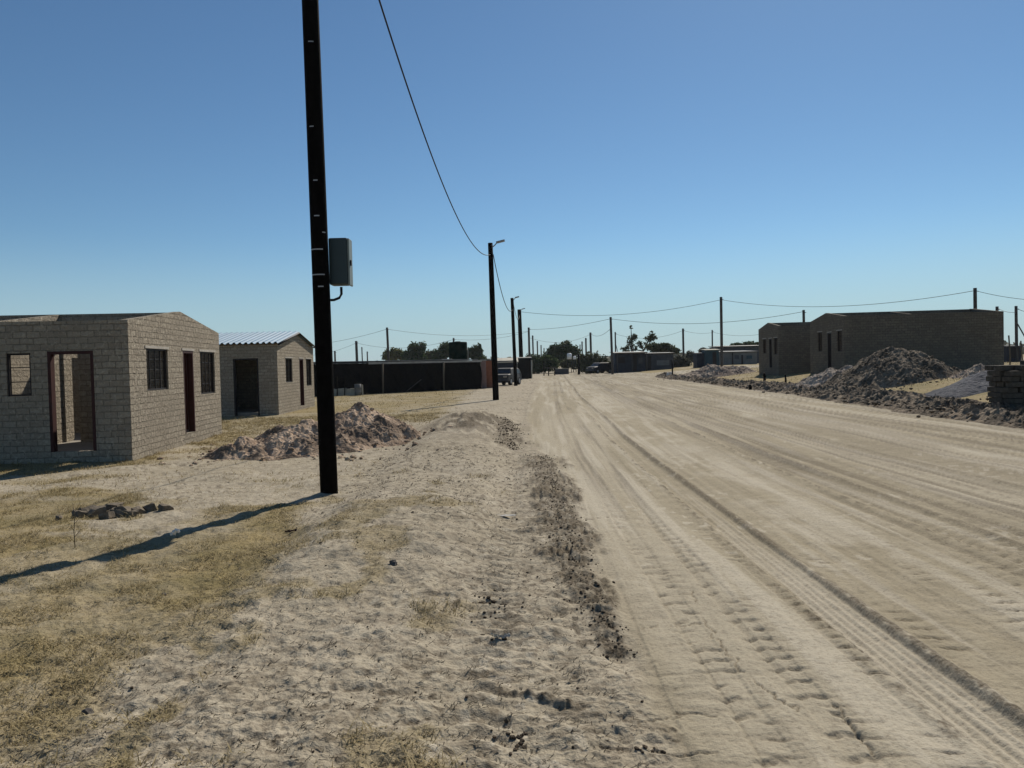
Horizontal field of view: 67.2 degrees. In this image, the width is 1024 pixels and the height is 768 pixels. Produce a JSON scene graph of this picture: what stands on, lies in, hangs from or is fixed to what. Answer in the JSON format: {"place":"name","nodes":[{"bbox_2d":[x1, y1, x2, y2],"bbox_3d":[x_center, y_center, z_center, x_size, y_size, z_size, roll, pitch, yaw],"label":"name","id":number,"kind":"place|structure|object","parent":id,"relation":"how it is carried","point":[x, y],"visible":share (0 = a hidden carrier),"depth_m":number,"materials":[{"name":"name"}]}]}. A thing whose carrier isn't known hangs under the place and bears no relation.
{"place":"outdoors","nodes":[
{"label":"outdoors","id":0,"kind":"place"},
{"bbox_2d":[0,354,1023,767],"bbox_3d":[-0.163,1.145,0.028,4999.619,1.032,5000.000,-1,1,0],"label":"ground","id":1,"kind":"structure","parent":0,"point":[474,416],"depth_m":4.97,"materials":[{"name":"sand"}]},
{"bbox_2d":[68,507,79,546],"bbox_3d":[-4.096,1.329,7.195,0.122,0.440,0.017,-1,1,0],"label":"dead weed","id":2,"kind":"object","parent":1,"relation":"on","point":[74,526],"visible":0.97,"depth_m":7.19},
{"bbox_2d":[71,510,87,517],"bbox_3d":[-4.894,1.479,8.711,0.173,0.110,0.123,3,-8,38],"label":"broken brick","id":3,"kind":"object","parent":1,"relation":"on","point":[79,513],"visible":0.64,"depth_m":8.66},
{"bbox_2d":[81,708,93,714],"bbox_3d":[-1.972,1.525,3.578,0.055,0.038,0.046,11,-9,9],"label":"stone","id":4,"kind":"object","parent":1,"relation":"on","point":[86,711],"visible":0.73,"depth_m":3.57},
{"bbox_2d":[78,505,96,511],"bbox_3d":[-4.969,1.490,9.022,0.142,0.130,0.197,-17,-8,29],"label":"broken brick","id":5,"kind":"object","parent":1,"relation":"on","point":[87,508],"visible":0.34,"depth_m":8.98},
{"bbox_2d":[87,505,105,517],"bbox_3d":[-4.732,1.461,8.755,0.147,0.112,0.195,2,14,32],"label":"broken brick","id":6,"kind":"object","parent":1,"relation":"on","point":[93,512],"visible":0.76,"depth_m":8.72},
{"bbox_2d":[98,511,115,519],"bbox_3d":[-4.529,1.482,8.616,0.148,0.096,0.118,-15,-15,16],"label":"broken brick","id":7,"kind":"object","parent":1,"relation":"on","point":[107,515],"visible":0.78,"depth_m":8.57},
{"bbox_2d":[0,312,221,463],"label":"brick house","id":8,"kind":"structure","parent":1,"relation":"on","point":[117,387],"depth_m":14.51,"materials":[{"name":"brick"}]},
{"bbox_2d":[7,353,31,395],"bbox_3d":[-8.925,-0.167,13.982,0.414,0.774,0.055,-2,1,-5],"label":"window","id":9,"kind":"structure","parent":8,"relation":"in","point":[9,367],"depth_m":13.96,"materials":[{"name":"metal"}]},
{"bbox_2d":[146,348,166,390],"bbox_3d":[-7.194,-0.292,15.503,0.055,0.824,1.154,-2,1,-5],"label":"window","id":10,"kind":"structure","parent":8,"relation":"in","point":[164,351],"depth_m":15.78,"materials":[{"name":"metal"}]},
{"bbox_2d":[184,353,188,429],"bbox_3d":[-7.733,0.159,17.618,0.600,1.790,0.035,-2,1,-5],"label":"door","id":11,"kind":"structure","parent":8,"relation":"in","point":[185,355],"depth_m":17.63,"materials":[{"name":"red paint"}]},
{"bbox_2d":[200,352,213,393],"bbox_3d":[-7.483,-0.271,18.796,0.055,1.014,1.144,-2,1,-5],"label":"window","id":12,"kind":"structure","parent":8,"relation":"in","point":[211,354],"depth_m":19.08,"materials":[{"name":"metal"}]},
{"bbox_2d":[106,502,123,509],"bbox_3d":[-4.696,1.462,9.112,0.137,0.113,0.192,7,2,-3],"label":"broken brick","id":13,"kind":"object","parent":1,"relation":"on","point":[114,504],"visible":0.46,"depth_m":9.06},
{"bbox_2d":[110,509,124,517],"bbox_3d":[-4.464,1.473,8.719,0.174,0.106,0.123,5,-15,-9],"label":"broken brick","id":14,"kind":"object","parent":1,"relation":"on","point":[118,513],"visible":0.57,"depth_m":8.67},
{"bbox_2d":[115,506,130,509],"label":"broken brick","id":15,"kind":"object","parent":1,"relation":"on","point":[123,508],"visible":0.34,"depth_m":8.85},
{"bbox_2d":[123,510,138,516],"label":"broken brick","id":16,"kind":"object","parent":1,"relation":"on","point":[135,513],"visible":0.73,"depth_m":8.67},
{"bbox_2d":[131,506,146,513],"bbox_3d":[-4.302,1.466,8.874,0.110,0.098,0.152,12,11,42],"label":"broken brick","id":17,"kind":"object","parent":1,"relation":"on","point":[141,510],"visible":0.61,"depth_m":8.85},
{"bbox_2d":[142,502,156,511],"bbox_3d":[-4.228,1.452,8.989,0.128,0.106,0.176,-21,6,-32],"label":"broken brick","id":18,"kind":"object","parent":1,"relation":"on","point":[149,507],"visible":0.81,"depth_m":8.94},
{"bbox_2d":[158,503,173,510],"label":"broken brick","id":19,"kind":"object","parent":1,"relation":"on","point":[163,507],"visible":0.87,"depth_m":8.92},
{"bbox_2d":[219,331,314,416],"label":"brick house","id":20,"kind":"structure","parent":1,"relation":"on","point":[267,373],"depth_m":28.62,"materials":[{"name":"concrete block"},{"name":"galvanised steel"},{"name":"dark steel"}]},
{"bbox_2d":[285,358,291,381],"bbox_3d":[-8.584,-0.527,29.438,0.055,0.914,0.994,-1,1,-2],"label":"window","id":21,"kind":"structure","parent":20,"relation":"in","point":[290,371],"depth_m":29.68,"materials":[{"name":"metal"}]},
{"bbox_2d":[306,359,310,385],"bbox_3d":[-8.702,-0.496,32.763,0.055,1.134,0.944,-1,1,-2],"label":"window","id":22,"kind":"structure","parent":20,"relation":"in","point":[308,360],"depth_m":33.05,"materials":[{"name":"metal"}]},
{"bbox_2d":[157,402,452,465],"bbox_3d":[-3.940,0.918,16.140,5.379,1.002,5.963,-1,1,0],"label":"soil heap","id":23,"kind":"object","parent":1,"relation":"on","point":[360,426],"visible":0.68,"depth_m":15.07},
{"bbox_2d":[302,0,337,493],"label":"utility pole","id":24,"kind":"object","parent":1,"relation":"on","point":[320,273],"visible":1,"depth_m":9.67,"materials":[{"name":"wood"}]},
{"bbox_2d":[328,238,352,300],"bbox_3d":[-2.213,-1.471,9.935,0.313,0.801,0.200,-1,1,0],"label":"meter box","id":25,"kind":"object","parent":24,"relation":"attached to","point":[340,264],"visible":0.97,"depth_m":9.84,"materials":[{"name":"grey metal"}]},
{"bbox_2d":[347,238,352,286],"bbox_3d":[-2.089,-1.565,9.933,0.026,0.600,0.200,-1,1,0],"label":"box door","id":26,"kind":"structure","parent":25,"relation":"in","point":[349,243],"depth_m":9.86,"materials":[{"name":"metal"}]},
{"bbox_2d":[378,0,490,255],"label":"overhead cable","id":27,"kind":"object","parent":24,"relation":"attached to","point":[418,117],"visible":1,"depth_m":16.97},
{"bbox_2d":[6,444,654,767],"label":"dead sprigs","id":28,"kind":"object","parent":1,"relation":"on","point":[394,722],"visible":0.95,"depth_m":4.04,"materials":[{"name":"plant"}]},
{"bbox_2d":[334,376,354,395],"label":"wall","id":29,"kind":"structure","parent":1,"relation":"on","point":[344,391],"depth_m":46.42,"materials":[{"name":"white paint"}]},
{"bbox_2d":[25,417,665,767],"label":"loose clods","id":30,"kind":"object","parent":1,"relation":"on","point":[520,736],"visible":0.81,"depth_m":5.06,"materials":[{"name":"brown soil"}]},
{"bbox_2d":[355,341,357,363],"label":"utility pole","id":31,"kind":"object","parent":1,"relation":"on","point":[356,349],"visible":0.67,"depth_m":119.74,"materials":[{"name":"wood"}]},
{"bbox_2d":[354,384,362,395],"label":"steel drum","id":32,"kind":"object","parent":1,"relation":"on","point":[357,389],"visible":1,"depth_m":46.05,"materials":[{"name":"white paint"}]},
{"bbox_2d":[386,327,389,360],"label":"utility pole","id":33,"kind":"object","parent":1,"relation":"on","point":[387,340],"visible":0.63,"depth_m":94.80,"materials":[{"name":"wood"}]},
{"bbox_2d":[381,347,403,360],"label":"tree","id":34,"kind":"object","parent":1,"relation":"on","point":[394,354],"visible":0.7,"depth_m":149.33,"materials":[{"name":"green plant"}]},
{"bbox_2d":[313,359,481,396],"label":"net fence","id":35,"kind":"object","parent":1,"relation":"on","point":[390,376],"visible":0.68,"depth_m":50.16,"materials":[{"name":"fabric"}]},
{"bbox_2d":[399,341,428,359],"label":"tree","id":36,"kind":"object","parent":1,"relation":"on","point":[416,351],"visible":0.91,"depth_m":139.30,"materials":[{"name":"green plant"}]},
{"bbox_2d":[423,348,436,359],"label":"tree","id":37,"kind":"object","parent":1,"relation":"on","point":[428,352],"visible":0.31,"depth_m":149.38,"materials":[{"name":"green plant"}]},
{"bbox_2d":[431,341,448,359],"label":"tree","id":38,"kind":"object","parent":1,"relation":"on","point":[441,352],"visible":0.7,"depth_m":137.34,"materials":[{"name":"green plant"}]},
{"bbox_2d":[449,341,468,358],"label":"water tank","id":39,"kind":"object","parent":1,"relation":"on","point":[458,349],"visible":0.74,"depth_m":61.32,"materials":[{"name":"green plastic"}]},
{"bbox_2d":[467,343,487,363],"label":"tree","id":40,"kind":"object","parent":1,"relation":"on","point":[475,352],"visible":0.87,"depth_m":137.47,"materials":[{"name":"green plant"}]},
{"bbox_2d":[481,360,486,387],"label":"brick pillar","id":41,"kind":"structure","parent":1,"relation":"on","point":[483,370],"depth_m":54.42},
{"bbox_2d":[483,359,491,387],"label":"shack","id":42,"kind":"structure","parent":1,"relation":"on","point":[489,374],"depth_m":55.20,"materials":[{"name":"red metal"}]},
{"bbox_2d":[488,239,504,399],"bbox_3d":[-0.627,-2.782,35.532,0.783,7.701,0.301,-1,1,0],"label":"utility pole","id":43,"kind":"object","parent":1,"relation":"on","point":[495,388],"visible":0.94,"depth_m":35.44,"materials":[{"name":"wood"}]},
{"bbox_2d":[497,357,517,381],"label":"shed","id":44,"kind":"structure","parent":1,"relation":"on","point":[505,362],"depth_m":71.98,"materials":[{"name":"white paint"}]},
{"bbox_2d":[0,362,1017,767],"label":"dry grass","id":45,"kind":"structure","parent":1,"relation":"on","point":[70,652],"depth_m":5.68,"materials":[{"name":"plant"}]},
{"bbox_2d":[498,368,521,384],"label":"parked car","id":46,"kind":"object","parent":1,"relation":"on","point":[505,375],"visible":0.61,"depth_m":60.96,"materials":[{"name":"silver metal"}]},
{"bbox_2d":[510,296,518,385],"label":"utility pole","id":47,"kind":"object","parent":1,"relation":"on","point":[514,344],"visible":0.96,"depth_m":58.85,"materials":[{"name":"wood"}]},
{"bbox_2d":[517,308,524,356],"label":"utility pole","id":48,"kind":"object","parent":1,"relation":"on","point":[520,340],"visible":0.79,"depth_m":89.71,"materials":[{"name":"wood"}]},
{"bbox_2d":[525,300,717,315],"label":"overhead cable","id":49,"kind":"object","parent":48,"relation":"attached to","point":[618,314],"visible":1,"depth_m":87.84,"materials":[{"name":"metal"}]},
{"bbox_2d":[517,357,531,378],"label":"shed","id":50,"kind":"structure","parent":1,"relation":"on","point":[524,365],"depth_m":85.98,"materials":[{"name":"metal"}]},
{"bbox_2d":[528,327,529,356],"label":"utility pole","id":51,"kind":"object","parent":1,"relation":"on","point":[528,342],"visible":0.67,"depth_m":114.76,"materials":[{"name":"wood"}]},
{"bbox_2d":[525,353,559,373],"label":"bush","id":52,"kind":"object","parent":1,"relation":"on","point":[551,362],"visible":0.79,"depth_m":121.36,"materials":[{"name":"green plant"}]},
{"bbox_2d":[543,340,582,367],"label":"tree","id":53,"kind":"object","parent":1,"relation":"on","point":[562,351],"visible":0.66,"depth_m":131.30,"materials":[{"name":"green plant"}]},
{"bbox_2d":[567,353,571,372],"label":"water tank","id":54,"kind":"object","parent":1,"relation":"on","point":[569,356],"visible":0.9,"depth_m":121.75,"materials":[{"name":"white plastic"}]},
{"bbox_2d":[559,357,584,370],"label":"bush","id":55,"kind":"object","parent":1,"relation":"on","point":[563,363],"visible":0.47,"depth_m":125.36,"materials":[{"name":"green plant"}]},
{"bbox_2d":[575,350,610,373],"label":"bush","id":56,"kind":"object","parent":1,"relation":"on","point":[592,358],"visible":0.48,"depth_m":105.60,"materials":[{"name":"green plant"}]},
{"bbox_2d":[610,351,646,372],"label":"shack","id":57,"kind":"structure","parent":1,"relation":"on","point":[628,361],"depth_m":96.96,"materials":[{"name":"metal"}]},
{"bbox_2d":[633,356,636,370],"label":"door","id":58,"kind":"structure","parent":57,"relation":"in","point":[634,357],"depth_m":96.92,"materials":[{"name":"metal"}]},
{"bbox_2d":[626,325,637,351],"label":"tree","id":59,"kind":"object","parent":1,"relation":"on","point":[630,344],"visible":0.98,"depth_m":114.75,"materials":[{"name":"green plant"}]},
{"bbox_2d":[620,330,657,351],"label":"tree","id":60,"kind":"object","parent":1,"relation":"on","point":[650,338],"visible":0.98,"depth_m":115.70,"materials":[{"name":"green plant"}]},
{"bbox_2d":[645,352,673,370],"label":"shack","id":61,"kind":"structure","parent":1,"relation":"on","point":[658,360],"depth_m":97.96,"materials":[{"name":"metal"}]},
{"bbox_2d":[657,360,668,364],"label":"window","id":62,"kind":"structure","parent":61,"relation":"in","point":[659,362],"depth_m":97.92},
{"bbox_2d":[645,342,681,354],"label":"tree","id":63,"kind":"object","parent":1,"relation":"on","point":[653,347],"visible":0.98,"depth_m":111.43,"materials":[{"name":"green plant"}]},
{"bbox_2d":[674,354,691,366],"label":"bush","id":64,"kind":"object","parent":1,"relation":"on","point":[681,361],"visible":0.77,"depth_m":103.61,"materials":[{"name":"green plant"}]},
{"bbox_2d":[682,328,684,355],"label":"utility pole","id":65,"kind":"object","parent":1,"relation":"on","point":[683,352],"visible":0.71,"depth_m":114.78,"materials":[{"name":"wood"}]},
{"bbox_2d":[355,340,1023,367],"bbox_3d":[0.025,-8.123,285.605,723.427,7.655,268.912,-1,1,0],"label":"bushland","id":66,"kind":"structure","parent":1,"relation":"on","point":[609,357],"depth_m":300.19,"materials":[{"name":"green plant"}]},
{"bbox_2d":[685,350,694,363],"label":"bush","id":67,"kind":"object","parent":1,"relation":"on","point":[689,354],"visible":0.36,"depth_m":111.73,"materials":[{"name":"green plant"}]},
{"bbox_2d":[693,353,703,367],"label":"shed","id":68,"kind":"structure","parent":1,"relation":"on","point":[698,360],"depth_m":92.98,"materials":[{"name":"metal"}]},
{"bbox_2d":[657,364,758,379],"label":"soil heap","id":69,"kind":"object","parent":1,"relation":"on","point":[709,371],"visible":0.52,"depth_m":53.84,"materials":[{"name":"soil"}]},
{"bbox_2d":[700,349,719,365],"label":"shed","id":70,"kind":"structure","parent":1,"relation":"on","point":[711,356],"depth_m":91.96,"materials":[{"name":"blue paint"}]},
{"bbox_2d":[712,352,716,364],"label":"door","id":71,"kind":"structure","parent":70,"relation":"in","point":[713,353],"depth_m":91.92,"materials":[{"name":"metal"}]},
{"bbox_2d":[720,297,722,366],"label":"utility pole","id":72,"kind":"object","parent":1,"relation":"on","point":[721,336],"visible":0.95,"depth_m":84.79,"materials":[{"name":"wood"}]},
{"bbox_2d":[725,291,970,306],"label":"overhead cable","id":73,"kind":"object","parent":72,"relation":"attached to","point":[855,305],"visible":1,"depth_m":69.54,"materials":[{"name":"metal"}]},
{"bbox_2d":[708,345,758,362],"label":"building","id":74,"kind":"structure","parent":1,"relation":"on","point":[743,347],"depth_m":111.93,"materials":[{"name":"metal"}]},
{"bbox_2d":[719,350,758,364],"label":"building","id":75,"kind":"structure","parent":1,"relation":"on","point":[738,357],"depth_m":99.96,"materials":[{"name":"metal"}]},
{"bbox_2d":[729,341,758,345],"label":"tree","id":76,"kind":"object","parent":1,"relation":"on","point":[745,343],"visible":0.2,"depth_m":129.28,"materials":[{"name":"green plant"}]},
{"bbox_2d":[758,322,810,374],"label":"brick house","id":77,"kind":"structure","parent":1,"relation":"on","point":[784,348],"depth_m":43.16,"materials":[{"name":"brick"}]},
{"bbox_2d":[754,365,852,393],"bbox_3d":[12.211,-0.166,29.612,5.018,1.125,4.760,-1,1,0],"label":"sand heap","id":78,"kind":"object","parent":1,"relation":"on","point":[821,378],"visible":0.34,"depth_m":29.28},
{"bbox_2d":[655,372,1023,428],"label":"soil bank","id":79,"kind":"structure","parent":1,"relation":"on","point":[996,413],"depth_m":20.38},
{"bbox_2d":[667,376,1023,424],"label":"bank clods","id":80,"kind":"object","parent":1,"relation":"on","point":[877,402],"visible":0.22,"depth_m":19.09,"materials":[{"name":"soil"}]},
{"bbox_2d":[769,346,962,393],"bbox_3d":[13.547,-0.464,27.213,7.034,1.766,6.667,-1,1,0],"label":"soil heap","id":81,"kind":"object","parent":1,"relation":"on","point":[891,367],"visible":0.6,"depth_m":25.98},
{"bbox_2d":[810,309,1003,373],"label":"brick house","id":82,"kind":"structure","parent":1,"relation":"on","point":[963,339],"depth_m":34.21,"materials":[{"name":"brick"}]},
{"bbox_2d":[838,331,841,351],"bbox_3d":[15.012,-1.960,35.153,0.055,0.944,0.654,-1,1,5],"label":"window","id":83,"kind":"structure","parent":82,"relation":"in","point":[839,332],"depth_m":35.31,"materials":[{"name":"metal"}]},
{"bbox_2d":[925,370,993,397],"bbox_3d":[12.541,0.101,20.751,4.650,0.992,4.050,-1,1,0],"label":"gravel heap","id":84,"kind":"object","parent":1,"relation":"on","point":[973,384],"visible":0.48,"depth_m":20.24,"materials":[{"name":"gravel"}]},
{"bbox_2d":[947,363,984,379],"bbox_3d":[15.426,-0.354,24.838,3.660,0.674,3.260,-1,1,0],"label":"soil heap","id":85,"kind":"object","parent":1,"relation":"on","point":[976,368],"visible":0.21,"depth_m":24.46,"materials":[{"name":"soil"}]},
{"bbox_2d":[973,288,977,308],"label":"utility pole","id":86,"kind":"object","parent":1,"relation":"on","point":[975,291],"visible":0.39,"depth_m":59.77,"materials":[{"name":"wood"}]},
{"bbox_2d":[1008,335,1010,364],"bbox_3d":[14.215,-0.714,22.013,0.084,1.352,0.068,-1,1,0],"label":"fence stake","id":87,"kind":"object","parent":1,"relation":"on","point":[1009,350],"visible":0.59,"depth_m":21.99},
{"bbox_2d":[1004,345,1022,361],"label":"building","id":88,"kind":"structure","parent":1,"relation":"on","point":[1006,352],"depth_m":61.97,"materials":[{"name":"metal"}]},
{"bbox_2d":[1010,348,1018,357],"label":"window","id":89,"kind":"structure","parent":88,"relation":"in","point":[1013,350],"depth_m":61.93,"materials":[{"name":"metal"}]},
{"bbox_2d":[1014,306,1023,361],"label":"utility pole","id":90,"kind":"object","parent":1,"relation":"on","point":[1016,326],"visible":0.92,"depth_m":61.86,"materials":[{"name":"wood"}]},
{"bbox_2d":[0,0,1023,363],"label":"sky","id":91,"kind":"structure","parent":0,"point":[627,157],"materials":[{"name":"blue"}]},
{"bbox_2d":[555,368,568,373],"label":"wall","id":92,"kind":"structure","parent":0,"point":[562,371],"depth_m":107.87,"materials":[{"name":"white paint"}]},
{"bbox_2d":[527,358,1023,767],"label":"dirt road","id":93,"kind":"structure","parent":0,"point":[803,582],"depth_m":5.96,"materials":[{"name":"soil"}]},
{"bbox_2d":[577,354,579,374],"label":"wooden post","id":94,"kind":"object","parent":93,"relation":"on","point":[578,359],"visible":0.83,"depth_m":99.86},
{"bbox_2d":[586,362,610,373],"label":"parked car","id":95,"kind":"object","parent":93,"relation":"on","point":[602,367],"visible":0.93,"depth_m":99.36,"materials":[{"name":"blue paint"}]},
{"bbox_2d":[609,317,613,373],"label":"utility pole","id":96,"kind":"object","parent":93,"relation":"on","point":[611,348],"visible":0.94,"depth_m":87.83,"materials":[{"name":"wood"}]},
{"bbox_2d":[615,312,799,323],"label":"overhead cable","id":97,"kind":"object","parent":96,"relation":"attached to","point":[704,323],"visible":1,"depth_m":81.23,"materials":[{"name":"metal"}]},
{"bbox_2d":[987,387,993,391],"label":"cement block","id":98,"kind":"object","parent":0,"point":[990,389],"depth_m":16.11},
{"bbox_2d":[989,381,1001,386],"bbox_3d":[10.124,-0.002,16.057,0.225,0.104,0.225,-1,1,0],"label":"cement block","id":99,"kind":"object","parent":98,"relation":"on","point":[993,383],"depth_m":16.03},
{"bbox_2d":[994,392,1001,397],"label":"cement block","id":100,"kind":"object","parent":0,"point":[997,394],"depth_m":15.84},
{"bbox_2d":[994,387,999,391],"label":"cement block","id":101,"kind":"object","parent":100,"relation":"on","point":[996,389],"depth_m":15.89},
{"bbox_2d":[997,381,1004,386],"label":"cement block","id":102,"kind":"object","parent":101,"relation":"on","point":[1001,384],"depth_m":15.81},
{"bbox_2d":[993,376,1001,381],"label":"cement block","id":103,"kind":"object","parent":102,"relation":"on","point":[997,378],"depth_m":15.81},
{"bbox_2d":[993,371,1003,375],"bbox_3d":[10.075,-0.219,15.843,0.225,0.104,0.225,-1,1,2],"label":"cement block","id":104,"kind":"object","parent":103,"relation":"on","point":[998,373],"depth_m":15.76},
{"bbox_2d":[994,365,1010,370],"bbox_3d":[10.053,-0.330,15.788,0.225,0.104,0.225,-1,1,2],"label":"cement block","id":105,"kind":"object","parent":104,"relation":"on","point":[1001,367],"depth_m":15.68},
{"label":"cement block","id":106,"kind":"object","parent":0,"visible":0},
{"bbox_2d":[1009,404,1021,406],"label":"cement block","id":107,"kind":"object","parent":106,"relation":"on","point":[1016,405],"depth_m":15.49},
{"bbox_2d":[1003,398,1020,403],"bbox_3d":[10.147,0.345,15.623,0.225,0.104,0.225,-1,1,-1],"label":"cement block","id":108,"kind":"object","parent":107,"relation":"on","point":[1012,400],"depth_m":15.51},
{"bbox_2d":[1002,393,1019,397],"bbox_3d":[10.124,0.233,15.622,0.225,0.104,0.225,-1,1,3],"label":"cement block","id":109,"kind":"object","parent":108,"relation":"on","point":[1010,395],"depth_m":15.51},
{"bbox_2d":[1000,387,1017,392],"bbox_3d":[10.085,0.122,15.629,0.225,0.104,0.225,-1,1,-3],"label":"cement block","id":110,"kind":"object","parent":109,"relation":"on","point":[1008,389],"depth_m":15.52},
{"bbox_2d":[1005,382,1022,386],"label":"cement block","id":111,"kind":"object","parent":110,"relation":"on","point":[1013,384],"depth_m":15.46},
{"bbox_2d":[1002,376,1019,381],"bbox_3d":[10.119,-0.103,15.619,0.225,0.104,0.225,-1,1,-1],"label":"cement block","id":112,"kind":"object","parent":111,"relation":"on","point":[1010,378],"depth_m":15.51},
{"bbox_2d":[1004,371,1021,375],"bbox_3d":[10.141,-0.215,15.582,0.225,0.104,0.225,-1,1,2],"label":"cement block","id":113,"kind":"object","parent":112,"relation":"on","point":[1012,373],"depth_m":15.47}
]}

